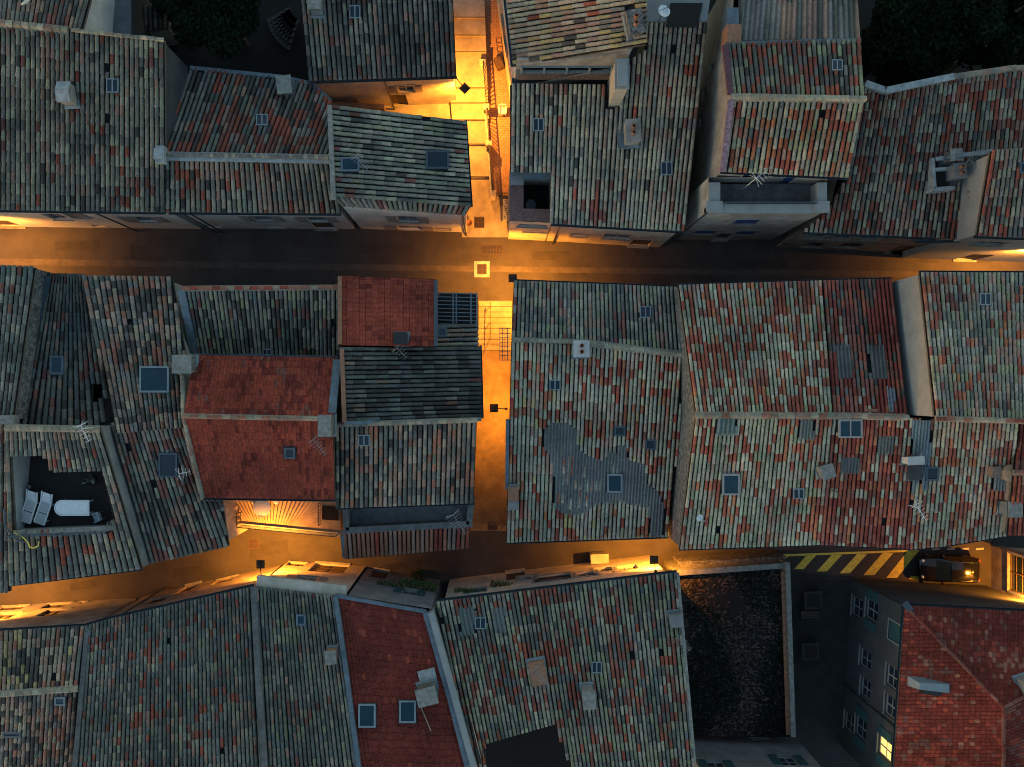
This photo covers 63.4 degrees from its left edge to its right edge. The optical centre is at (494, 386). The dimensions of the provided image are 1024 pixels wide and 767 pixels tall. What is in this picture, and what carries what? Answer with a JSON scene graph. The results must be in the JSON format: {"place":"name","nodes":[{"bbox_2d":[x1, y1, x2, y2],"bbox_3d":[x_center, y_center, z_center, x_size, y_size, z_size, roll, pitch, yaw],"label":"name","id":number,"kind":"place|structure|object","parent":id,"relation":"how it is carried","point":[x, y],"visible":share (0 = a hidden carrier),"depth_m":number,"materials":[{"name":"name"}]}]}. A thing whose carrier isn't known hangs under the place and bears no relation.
{"place":"outdoors","nodes":[
{"label":"outdoors","id":0,"kind":"place"},
{"bbox_2d":[339,345,483,424],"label":"house","id":1,"kind":"structure","parent":0,"point":[418,382],"depth_m":46.10,"materials":[{"name":"tile"}]},
{"bbox_2d":[385,103,451,118],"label":"court paving","id":2,"kind":"structure","parent":0,"point":[437,110],"depth_m":53.97,"materials":[{"name":"stone"}]},
{"bbox_2d":[332,102,385,110],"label":"court wall","id":3,"kind":"structure","parent":2,"relation":"on","point":[381,107],"depth_m":52.00,"materials":[{"name":"brown paint"}]},
{"bbox_2d":[451,0,507,236],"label":"path","id":4,"kind":"structure","parent":0,"point":[469,72],"depth_m":53.57,"materials":[{"name":"stone"}]},
{"bbox_2d":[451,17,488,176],"bbox_3d":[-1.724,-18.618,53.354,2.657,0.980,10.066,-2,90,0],"label":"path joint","id":5,"kind":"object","parent":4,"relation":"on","point":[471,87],"visible":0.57,"depth_m":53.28,"materials":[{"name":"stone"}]},
{"bbox_2d":[479,59,507,199],"bbox_3d":[0.007,-16.535,53.305,1.293,1.490,8.842,-5,90,0],"label":"alley railing","id":6,"kind":"object","parent":4,"relation":"on","point":[486,109],"visible":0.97,"depth_m":52.78,"materials":[{"name":"metal"}]},
{"bbox_2d":[501,199,507,222],"bbox_3d":[0.663,-11.361,53.470,0.440,0.860,1.350,0,90,0],"label":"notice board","id":7,"kind":"object","parent":4,"relation":"on","point":[504,212],"visible":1,"depth_m":53.05,"materials":[{"name":"paper"}]},
{"bbox_2d":[470,350,510,530],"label":"lane","id":8,"kind":"structure","parent":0,"point":[490,495],"depth_m":53.60,"materials":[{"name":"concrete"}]},
{"bbox_2d":[0,529,990,605],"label":"street","id":9,"kind":"structure","parent":0,"point":[497,554],"depth_m":54.00,"materials":[{"name":"asphalt"}]},
{"bbox_2d":[70,580,95,590],"bbox_3d":[-26.748,12.916,53.996,1.767,0.001,0.494,-9,90,0],"label":"road patch","id":10,"kind":"object","parent":9,"relation":"on","point":[83,585],"visible":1,"depth_m":54.00,"materials":[{"name":"asphalt"}]},
{"bbox_2d":[173,563,210,577],"bbox_3d":[-19.665,11.957,53.996,2.624,0.001,0.576,-9,90,0],"label":"road patch","id":11,"kind":"object","parent":9,"relation":"on","point":[191,570],"visible":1,"depth_m":54.00,"materials":[{"name":"asphalt"}]},
{"bbox_2d":[250,540,287,557],"bbox_3d":[-14.666,10.541,53.996,2.663,0.001,0.823,-9,90,0],"label":"road patch","id":12,"kind":"object","parent":9,"relation":"on","point":[272,548],"visible":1,"depth_m":54.00,"materials":[{"name":"asphalt"}]},
{"bbox_2d":[381,557,437,570],"bbox_3d":[-5.500,11.541,53.996,3.863,0.001,0.411,-9,90,0],"label":"road patch","id":13,"kind":"object","parent":9,"relation":"on","point":[415,563],"visible":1,"depth_m":54.00,"materials":[{"name":"asphalt"}]},
{"bbox_2d":[590,551,608,563],"bbox_3d":[6.748,10.978,53.468,1.150,1.045,0.600,-3,90,0],"label":"utility cabinet","id":14,"kind":"object","parent":9,"relation":"on","point":[599,557],"visible":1,"depth_m":52.95,"materials":[{"name":"metal"}]},
{"bbox_2d":[817,555,841,570],"bbox_3d":[21.831,11.457,53.994,0.490,0.001,1.926,43,90,0],"label":"road marking","id":15,"kind":"object","parent":9,"relation":"on","point":[829,562],"visible":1,"depth_m":53.99,"materials":[{"name":"yellow paint"}]},
{"bbox_2d":[783,550,918,555],"bbox_3d":[22.830,10.811,53.994,9.677,0.001,0.146,-2,90,0],"label":"road marking","id":16,"kind":"object","parent":9,"relation":"on","point":[834,553],"visible":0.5,"depth_m":53.99,"materials":[{"name":"yellow paint"}]},
{"bbox_2d":[840,554,866,572],"bbox_3d":[23.393,11.499,53.994,0.496,0.001,2.127,42,90,0],"label":"road marking","id":17,"kind":"object","parent":9,"relation":"on","point":[854,562],"visible":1,"depth_m":53.99,"materials":[{"name":"yellow paint"}]},
{"bbox_2d":[864,553,892,574],"bbox_3d":[25.018,11.530,53.994,0.534,0.001,2.370,41,90,0],"label":"road marking","id":18,"kind":"object","parent":9,"relation":"on","point":[878,564],"visible":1,"depth_m":53.99,"materials":[{"name":"yellow paint"}]},
{"bbox_2d":[887,552,916,577],"bbox_3d":[26.560,11.582,53.994,0.553,0.001,2.577,39,90,0],"label":"road marking","id":19,"kind":"object","parent":9,"relation":"on","point":[902,564],"visible":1,"depth_m":53.99,"materials":[{"name":"yellow paint"}]},
{"bbox_2d":[918,554,979,584],"bbox_3d":[29.250,11.708,53.263,3.720,1.475,2.000,1,90,0],"label":"parked car","id":20,"kind":"object","parent":9,"relation":"on","point":[960,568],"visible":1,"depth_m":52.95,"materials":[{"name":"paint"}]},
{"bbox_2d":[991,546,1023,600],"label":"house","id":21,"kind":"structure","parent":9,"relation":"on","point":[1007,570],"depth_m":52.20,"materials":[{"name":"beige paint"}]},
{"bbox_2d":[1007,551,1023,597],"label":"window","id":22,"kind":"structure","parent":21,"relation":"in","point":[1016,560],"depth_m":51.60,"materials":[{"name":"white wood"}]},
{"bbox_2d":[485,0,509,195],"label":"brick ramp","id":23,"kind":"structure","parent":0,"point":[499,125],"depth_m":53.95,"materials":[{"name":"brick"}]},
{"bbox_2d":[493,37,503,71],"bbox_3d":[0.311,-21.438,53.490,0.702,1.020,1.871,0,90,0],"label":"planter trolley","id":24,"kind":"object","parent":23,"relation":"on","point":[498,62],"visible":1,"depth_m":53.40,"materials":[{"name":"brown wood"}]},
{"bbox_2d":[0,224,1023,311],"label":"street","id":25,"kind":"structure","parent":0,"point":[330,247],"depth_m":54.00,"materials":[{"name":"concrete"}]},
{"bbox_2d":[54,240,99,250],"bbox_3d":[-27.123,-9.220,53.996,2.980,0.001,0.586,-2,90,0],"label":"road patch","id":26,"kind":"object","parent":25,"relation":"on","point":[77,245],"visible":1,"depth_m":54.00,"materials":[{"name":"asphalt"}]},
{"bbox_2d":[129,245,146,260],"bbox_3d":[-23.165,-8.607,53.996,1.166,0.001,1.284,0,90,0],"label":"road patch","id":27,"kind":"object","parent":25,"relation":"on","point":[137,252],"visible":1,"depth_m":54.00,"materials":[{"name":"asphalt"}]},
{"bbox_2d":[0,258,918,276],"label":"gutter channel","id":28,"kind":"object","parent":25,"relation":"on","point":[71,262],"visible":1,"depth_m":53.99,"materials":[{"name":"stone"}]},
{"bbox_2d":[462,254,488,262],"bbox_3d":[-1.208,-8.385,53.996,1.750,0.001,0.604,0,90,0],"label":"road patch","id":29,"kind":"object","parent":25,"relation":"on","point":[469,258],"visible":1,"depth_m":54.00,"materials":[{"name":"asphalt"}]},
{"bbox_2d":[474,261,489,276],"bbox_3d":[-0.791,-7.665,53.974,1.000,0.036,1.042,0,90,0],"label":"drain grate","id":30,"kind":"object","parent":25,"relation":"on","point":[481,268],"visible":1,"depth_m":53.98,"materials":[{"name":"metal"}]},
{"bbox_2d":[482,245,502,254],"bbox_3d":[-0.125,-8.916,53.976,1.363,0.028,0.613,0,90,0],"label":"manhole cover","id":31,"kind":"object","parent":25,"relation":"on","point":[492,249],"visible":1,"depth_m":53.98,"materials":[{"name":"metal"}]},
{"bbox_2d":[531,251,570,259],"bbox_3d":[3.708,-8.561,53.996,2.583,0.001,0.624,0,90,0],"label":"road patch","id":32,"kind":"object","parent":25,"relation":"on","point":[550,255],"visible":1,"depth_m":54.00,"materials":[{"name":"asphalt"}]},
{"bbox_2d":[635,248,658,255],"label":"road patch","id":33,"kind":"object","parent":25,"relation":"on","point":[645,252],"visible":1,"depth_m":54.00,"materials":[{"name":"asphalt"}]},
{"bbox_2d":[93,0,1023,766],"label":"ground","id":34,"kind":"structure","parent":0,"point":[267,52],"depth_m":54.02,"materials":[{"name":"black"}]},
{"bbox_2d":[0,265,52,592],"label":"house","id":35,"kind":"structure","parent":34,"relation":"on","point":[21,289],"depth_m":46.60,"materials":[{"name":"tile"}]},
{"bbox_2d":[20,273,113,428],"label":"house","id":36,"kind":"structure","parent":34,"relation":"on","point":[68,371],"depth_m":47.53,"materials":[{"name":"tile"}]},
{"bbox_2d":[0,598,135,766],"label":"house","id":37,"kind":"structure","parent":34,"relation":"on","point":[41,647],"depth_m":46.41,"materials":[{"name":"tile"}]},
{"bbox_2d":[3,424,150,585],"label":"house","id":38,"kind":"structure","parent":34,"relation":"on","point":[58,462],"depth_m":46.20,"materials":[{"name":"tile"}]},
{"bbox_2d":[21,489,39,523],"bbox_3d":[-26.116,6.707,46.673,0.660,0.658,1.907,17,90,0],"label":"sun lounger","id":39,"kind":"object","parent":38,"relation":"on","point":[31,502],"visible":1,"depth_m":46.63,"materials":[{"name":"white plastic"}]},
{"bbox_2d":[33,491,53,525],"bbox_3d":[-25.300,6.797,46.673,0.660,0.658,1.907,19,90,0],"label":"sun lounger","id":40,"kind":"object","parent":38,"relation":"on","point":[45,503],"visible":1,"depth_m":46.63,"materials":[{"name":"white plastic"}]},
{"bbox_2d":[54,500,93,515],"bbox_3d":[-23.573,6.745,46.633,1.960,0.737,0.880,0,90,0],"label":"terrace table","id":41,"kind":"object","parent":38,"relation":"on","point":[71,507],"visible":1,"depth_m":46.28,"materials":[{"name":"white plastic"}]},
{"bbox_2d":[0,0,200,231],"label":"house","id":42,"kind":"structure","parent":34,"relation":"on","point":[89,99],"depth_m":46.34,"materials":[{"name":"tile"}]},
{"bbox_2d":[117,217,170,222],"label":"window","id":43,"kind":"structure","parent":42,"relation":"in","point":[159,220],"depth_m":51.23,"materials":[{"name":"grey glass"}]},
{"bbox_2d":[113,0,151,35],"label":"annexe","id":44,"kind":"structure","parent":34,"relation":"on","point":[128,17],"depth_m":49.00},
{"bbox_2d":[143,5,178,45],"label":"shed","id":45,"kind":"structure","parent":34,"relation":"on","point":[155,25],"depth_m":51.17,"materials":[{"name":"tile"}]},
{"bbox_2d":[82,275,247,563],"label":"house","id":46,"kind":"structure","parent":34,"relation":"on","point":[139,331],"depth_m":46.85,"materials":[{"name":"tile"}]},
{"bbox_2d":[72,564,282,766],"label":"house","id":47,"kind":"structure","parent":34,"relation":"on","point":[167,678],"depth_m":45.67,"materials":[{"name":"tile"}]},
{"bbox_2d":[149,0,206,19],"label":"tree","id":48,"kind":"object","parent":34,"relation":"on","point":[157,5],"visible":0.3,"depth_m":48.41,"materials":[{"name":"green plant"}]},
{"bbox_2d":[162,0,261,60],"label":"tree","id":49,"kind":"object","parent":34,"relation":"on","point":[219,27],"visible":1,"depth_m":47.63,"materials":[{"name":"green plant"}]},
{"bbox_2d":[153,66,354,233],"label":"house","id":50,"kind":"structure","parent":34,"relation":"on","point":[245,150],"depth_m":47.62,"materials":[{"name":"tile"}]},
{"bbox_2d":[239,216,284,222],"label":"window","id":51,"kind":"structure","parent":50,"relation":"in","point":[246,218],"depth_m":51.01,"materials":[{"name":"grey glass"}]},
{"bbox_2d":[294,217,338,222],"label":"window","id":52,"kind":"structure","parent":50,"relation":"in","point":[300,219],"depth_m":51.06,"materials":[{"name":"grey glass"}]},
{"bbox_2d":[172,353,342,536],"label":"house","id":53,"kind":"structure","parent":34,"relation":"on","point":[253,424],"depth_m":45.62,"materials":[{"name":"tile"}]},
{"bbox_2d":[253,501,270,516],"bbox_3d":[-14.254,7.406,51.230,1.100,0.740,1.100,0,90,0],"label":"round table","id":54,"kind":"object","parent":53,"relation":"on","point":[261,508],"visible":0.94,"depth_m":50.86,"materials":[{"name":"white plastic"}]},
{"bbox_2d":[178,285,354,359],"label":"house","id":55,"kind":"structure","parent":34,"relation":"on","point":[268,319],"depth_m":47.50,"materials":[{"name":"tile"}]},
{"bbox_2d":[267,7,299,51],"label":"garden steps","id":56,"kind":"structure","parent":34,"relation":"on","point":[283,25],"depth_m":53.50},
{"bbox_2d":[251,560,365,766],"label":"house","id":57,"kind":"structure","parent":34,"relation":"on","point":[303,711],"depth_m":45.68,"materials":[{"name":"tile"}]},
{"bbox_2d":[286,574,328,581],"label":"window","id":58,"kind":"structure","parent":57,"relation":"in","point":[319,578],"depth_m":49.92,"materials":[{"name":"grey glass"}]},
{"bbox_2d":[310,561,350,572],"bbox_3d":[-10.501,11.546,52.800,2.320,2.399,0.330,4,90,0],"label":"door","id":59,"kind":"structure","parent":57,"relation":"in","point":[318,568],"depth_m":53.29,"materials":[{"name":"brown wood"}]},
{"bbox_2d":[301,0,456,109],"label":"house","id":60,"kind":"structure","parent":34,"relation":"on","point":[388,52],"depth_m":48.27,"materials":[{"name":"tile"}]},
{"bbox_2d":[390,94,409,107],"bbox_3d":[-6.056,-18.355,53.001,1.120,1.999,0.330,-2,90,0],"label":"door","id":61,"kind":"structure","parent":60,"relation":"in","point":[402,98],"depth_m":53.34,"materials":[{"name":"brown wood"}]},
{"bbox_2d":[388,84,422,93],"bbox_3d":[-5.436,-18.409,50.997,2.040,1.320,0.255,-2,90,0],"label":"window","id":62,"kind":"structure","parent":60,"relation":"in","point":[417,88],"depth_m":51.08,"materials":[{"name":"white glass"}]},
{"bbox_2d":[338,275,437,346],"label":"house","id":63,"kind":"structure","parent":34,"relation":"on","point":[384,312],"depth_m":46.04,"materials":[{"name":"tile"}]},
{"bbox_2d":[327,105,472,235],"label":"house","id":64,"kind":"structure","parent":34,"relation":"on","point":[415,175],"depth_m":46.14,"materials":[{"name":"tile"}]},
{"bbox_2d":[385,216,429,223],"bbox_3d":[-5.245,-10.244,50.407,2.550,1.770,0.262,2,90,0],"label":"window","id":65,"kind":"structure","parent":64,"relation":"in","point":[424,220],"depth_m":50.62,"materials":[{"name":"grey glass"}]},
{"bbox_2d":[384,225,433,230],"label":"window","id":66,"kind":"structure","parent":64,"relation":"in","point":[387,227],"depth_m":53.44,"materials":[{"name":"beige glass"}]},
{"bbox_2d":[333,567,476,766],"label":"house","id":67,"kind":"structure","parent":34,"relation":"on","point":[398,676],"depth_m":45.69,"materials":[{"name":"tile"}]},
{"bbox_2d":[393,586,425,595],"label":"window","id":68,"kind":"structure","parent":67,"relation":"in","point":[397,589],"depth_m":50.02,"materials":[{"name":"grey glass"}]},
{"bbox_2d":[399,577,438,591],"bbox_3d":[-4.610,12.041,50.628,2.492,0.584,0.636,7,90,0],"label":"flower box","id":69,"kind":"object","parent":67,"relation":"attached to","point":[430,586],"visible":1,"depth_m":50.56,"materials":[{"name":"plant"}]},
{"bbox_2d":[335,417,477,558],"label":"house","id":70,"kind":"structure","parent":34,"relation":"on","point":[403,486],"depth_m":46.86,"materials":[{"name":"tile"}]},
{"bbox_2d":[438,292,478,345],"bbox_3d":[-2.152,-3.946,50.475,2.557,7.049,3.314,0,90,0],"label":"lean to","id":71,"kind":"object","parent":34,"relation":"on","point":[458,319],"visible":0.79,"depth_m":47.66,"materials":[{"name":"tile"}]},
{"bbox_2d":[478,301,511,349],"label":"steps","id":72,"kind":"structure","parent":34,"relation":"on","point":[495,323],"depth_m":53.50,"materials":[{"name":"stone"}]},
{"bbox_2d":[435,555,695,766],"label":"house","id":73,"kind":"structure","parent":34,"relation":"on","point":[601,649],"depth_m":46.16,"materials":[{"name":"tile"}]},
{"bbox_2d":[531,571,574,583],"bbox_3d":[3.577,11.767,50.923,2.588,1.820,0.539,0,90,0],"label":"balcony railing","id":74,"kind":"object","parent":73,"relation":"in","point":[561,577],"depth_m":51.34,"materials":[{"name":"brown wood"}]},
{"bbox_2d":[500,279,681,543],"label":"house","id":75,"kind":"structure","parent":34,"relation":"on","point":[593,425],"depth_m":47.97,"materials":[{"name":"tile"}]},
{"bbox_2d":[508,22,706,248],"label":"house","id":76,"kind":"structure","parent":34,"relation":"on","point":[586,166],"depth_m":46.29,"materials":[{"name":"tile"}]},
{"bbox_2d":[646,0,709,27],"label":"terrace","id":77,"kind":"structure","parent":76,"relation":"on","point":[688,13],"depth_m":44.38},
{"bbox_2d":[664,550,795,736],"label":"garden wall","id":78,"kind":"structure","parent":34,"relation":"on","point":[695,564],"depth_m":51.15,"materials":[{"name":"stone"}]},
{"bbox_2d":[668,279,836,550],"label":"house","id":79,"kind":"structure","parent":34,"relation":"on","point":[753,468],"depth_m":45.51,"materials":[{"name":"tile"}]},
{"bbox_2d":[673,0,866,241],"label":"house","id":80,"kind":"structure","parent":34,"relation":"on","point":[782,91],"depth_m":42.74,"materials":[{"name":"tile"}]},
{"bbox_2d":[820,277,924,549],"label":"house","id":81,"kind":"structure","parent":34,"relation":"on","point":[876,459],"depth_m":45.48,"materials":[{"name":"tile"}]},
{"bbox_2d":[776,65,1023,254],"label":"house","id":82,"kind":"structure","parent":34,"relation":"on","point":[898,192],"depth_m":46.32,"materials":[{"name":"tile"}]},
{"bbox_2d":[861,0,952,82],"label":"tree","id":83,"kind":"object","parent":34,"relation":"on","point":[893,39],"visible":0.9,"depth_m":46.96,"materials":[{"name":"green plant"}]},
{"bbox_2d":[841,576,1023,766],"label":"town house","id":84,"kind":"structure","parent":34,"relation":"on","point":[934,675],"depth_m":46.23,"materials":[{"name":"tile"}]},
{"bbox_2d":[842,708,853,733],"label":"window","id":85,"kind":"structure","parent":84,"relation":"in","point":[849,719],"depth_m":53.35,"materials":[{"name":"grey glass"}]},
{"bbox_2d":[850,593,862,618],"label":"window","id":86,"kind":"structure","parent":84,"relation":"in","point":[858,604],"depth_m":53.29,"materials":[{"name":"grey glass"}]},
{"bbox_2d":[853,704,866,752],"bbox_3d":[22.788,21.129,51.397,0.300,1.570,2.448,4,90,0],"label":"window","id":87,"kind":"structure","parent":84,"relation":"in","point":[862,715],"depth_m":51.46,"materials":[{"name":"green glass"}]},
{"bbox_2d":[858,644,870,669],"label":"window","id":88,"kind":"structure","parent":84,"relation":"in","point":[866,656],"depth_m":51.69,"materials":[{"name":"grey glass"}]},
{"bbox_2d":[858,674,870,699],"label":"window","id":89,"kind":"structure","parent":84,"relation":"in","point":[866,685],"depth_m":51.44,"materials":[{"name":"grey glass"}]},
{"bbox_2d":[863,587,878,633],"bbox_3d":[23.285,13.732,51.007,0.300,1.670,2.448,4,90,0],"label":"window","id":90,"kind":"structure","parent":84,"relation":"in","point":[872,608],"depth_m":51.09,"materials":[{"name":"green glass"}]},
{"bbox_2d":[876,724,891,766],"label":"window","id":91,"kind":"structure","parent":84,"relation":"in","point":[885,747],"depth_m":48.38,"materials":[{"name":"yellow"}]},
{"bbox_2d":[882,690,894,718],"bbox_3d":[22.968,18.456,47.955,0.300,1.370,1.400,4,90,0],"label":"window","id":92,"kind":"structure","parent":84,"relation":"in","point":[890,706],"depth_m":48.26,"materials":[{"name":"grey glass"}]},
{"bbox_2d":[884,661,896,689],"bbox_3d":[23.080,16.783,48.035,0.300,1.370,1.400,4,90,0],"label":"window","id":93,"kind":"structure","parent":84,"relation":"in","point":[892,672],"depth_m":48.33,"materials":[{"name":"grey glass"}]},
{"bbox_2d":[905,0,1008,73],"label":"tree","id":94,"kind":"object","parent":34,"relation":"on","point":[967,23],"visible":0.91,"depth_m":46.25,"materials":[{"name":"green plant"}]},
{"bbox_2d":[892,270,1023,550],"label":"house","id":95,"kind":"structure","parent":34,"relation":"on","point":[961,337],"depth_m":44.08,"materials":[{"name":"tile"}]},
{"bbox_2d":[902,148,1023,262],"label":"house","id":96,"kind":"structure","parent":34,"relation":"on","point":[991,221],"depth_m":45.29,"materials":[{"name":"tile"}]},
{"bbox_2d":[943,8,1023,74],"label":"tree","id":97,"kind":"object","parent":34,"relation":"on","point":[980,54],"visible":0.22,"depth_m":48.68,"materials":[{"name":"green plant"}]},
{"bbox_2d":[957,0,1023,60],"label":"tree","id":98,"kind":"object","parent":34,"relation":"on","point":[1010,41],"visible":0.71,"depth_m":47.53,"materials":[{"name":"green plant"}]},
{"bbox_2d":[998,424,1023,535],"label":"house","id":99,"kind":"structure","parent":34,"relation":"on","point":[1014,491],"depth_m":44.89,"materials":[{"name":"tile"}]},
{"bbox_2d":[496,0,647,110],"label":"house","id":100,"kind":"structure","parent":0,"point":[544,40],"depth_m":43.63,"materials":[{"name":"tile"}]},
{"bbox_2d":[518,66,612,79],"bbox_3d":[3.941,-17.117,45.017,5.209,1.035,0.520,0,90,0],"label":"window","id":101,"kind":"structure","parent":100,"relation":"in","point":[526,72],"depth_m":45.39,"materials":[{"name":"glass"}]},
{"bbox_2d":[666,569,790,736],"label":"yard ground","id":102,"kind":"structure","parent":0,"point":[737,602],"depth_m":51.55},
{"bbox_2d":[680,571,785,735],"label":"cobbles","id":103,"kind":"object","parent":102,"relation":"on","point":[748,661],"visible":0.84,"depth_m":51.51,"materials":[{"name":"stone"}]},
{"bbox_2d":[687,570,786,737],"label":"weeds","id":104,"kind":"object","parent":102,"relation":"on","point":[698,722],"visible":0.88,"depth_m":51.45,"materials":[{"name":"green plant"}]},
{"bbox_2d":[694,737,820,766],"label":"house","id":105,"kind":"structure","parent":0,"point":[751,752],"depth_m":50.49,"materials":[{"name":"grey paint"}]},
{"bbox_2d":[697,758,734,766],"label":"window","id":106,"kind":"structure","parent":105,"relation":"in","point":[702,762],"depth_m":48.98,"materials":[{"name":"teal glass"}]},
{"bbox_2d":[767,753,808,764],"bbox_3d":[17.573,22.378,49.658,2.040,1.370,0.250,2,90,0],"label":"window","id":107,"kind":"structure","parent":105,"relation":"in","point":[776,760],"depth_m":49.73,"materials":[{"name":"teal glass"}]},
{"bbox_2d":[792,601,858,766],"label":"yard paving","id":108,"kind":"structure","parent":0,"point":[819,686],"depth_m":53.99,"materials":[{"name":"concrete"}]},
{"bbox_2d":[798,640,818,660],"bbox_3d":[20.330,16.997,53.611,1.100,0.762,1.100,-1,90,0],"label":"garden table","id":109,"kind":"object","parent":108,"relation":"on","point":[810,651],"visible":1,"depth_m":53.24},
{"bbox_2d":[801,589,822,609],"bbox_3d":[20.496,13.706,53.611,1.150,0.762,1.150,-2,90,0],"label":"garden table","id":110,"kind":"object","parent":108,"relation":"on","point":[812,600],"visible":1,"depth_m":53.24,"materials":[{"name":"concrete"}]},
{"bbox_2d":[790,571,991,602],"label":"pavement","id":111,"kind":"structure","parent":0,"point":[835,588],"depth_m":53.98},
{"bbox_2d":[981,534,1023,547],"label":"roof","id":112,"kind":"structure","parent":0,"point":[1016,541],"depth_m":49.00,"materials":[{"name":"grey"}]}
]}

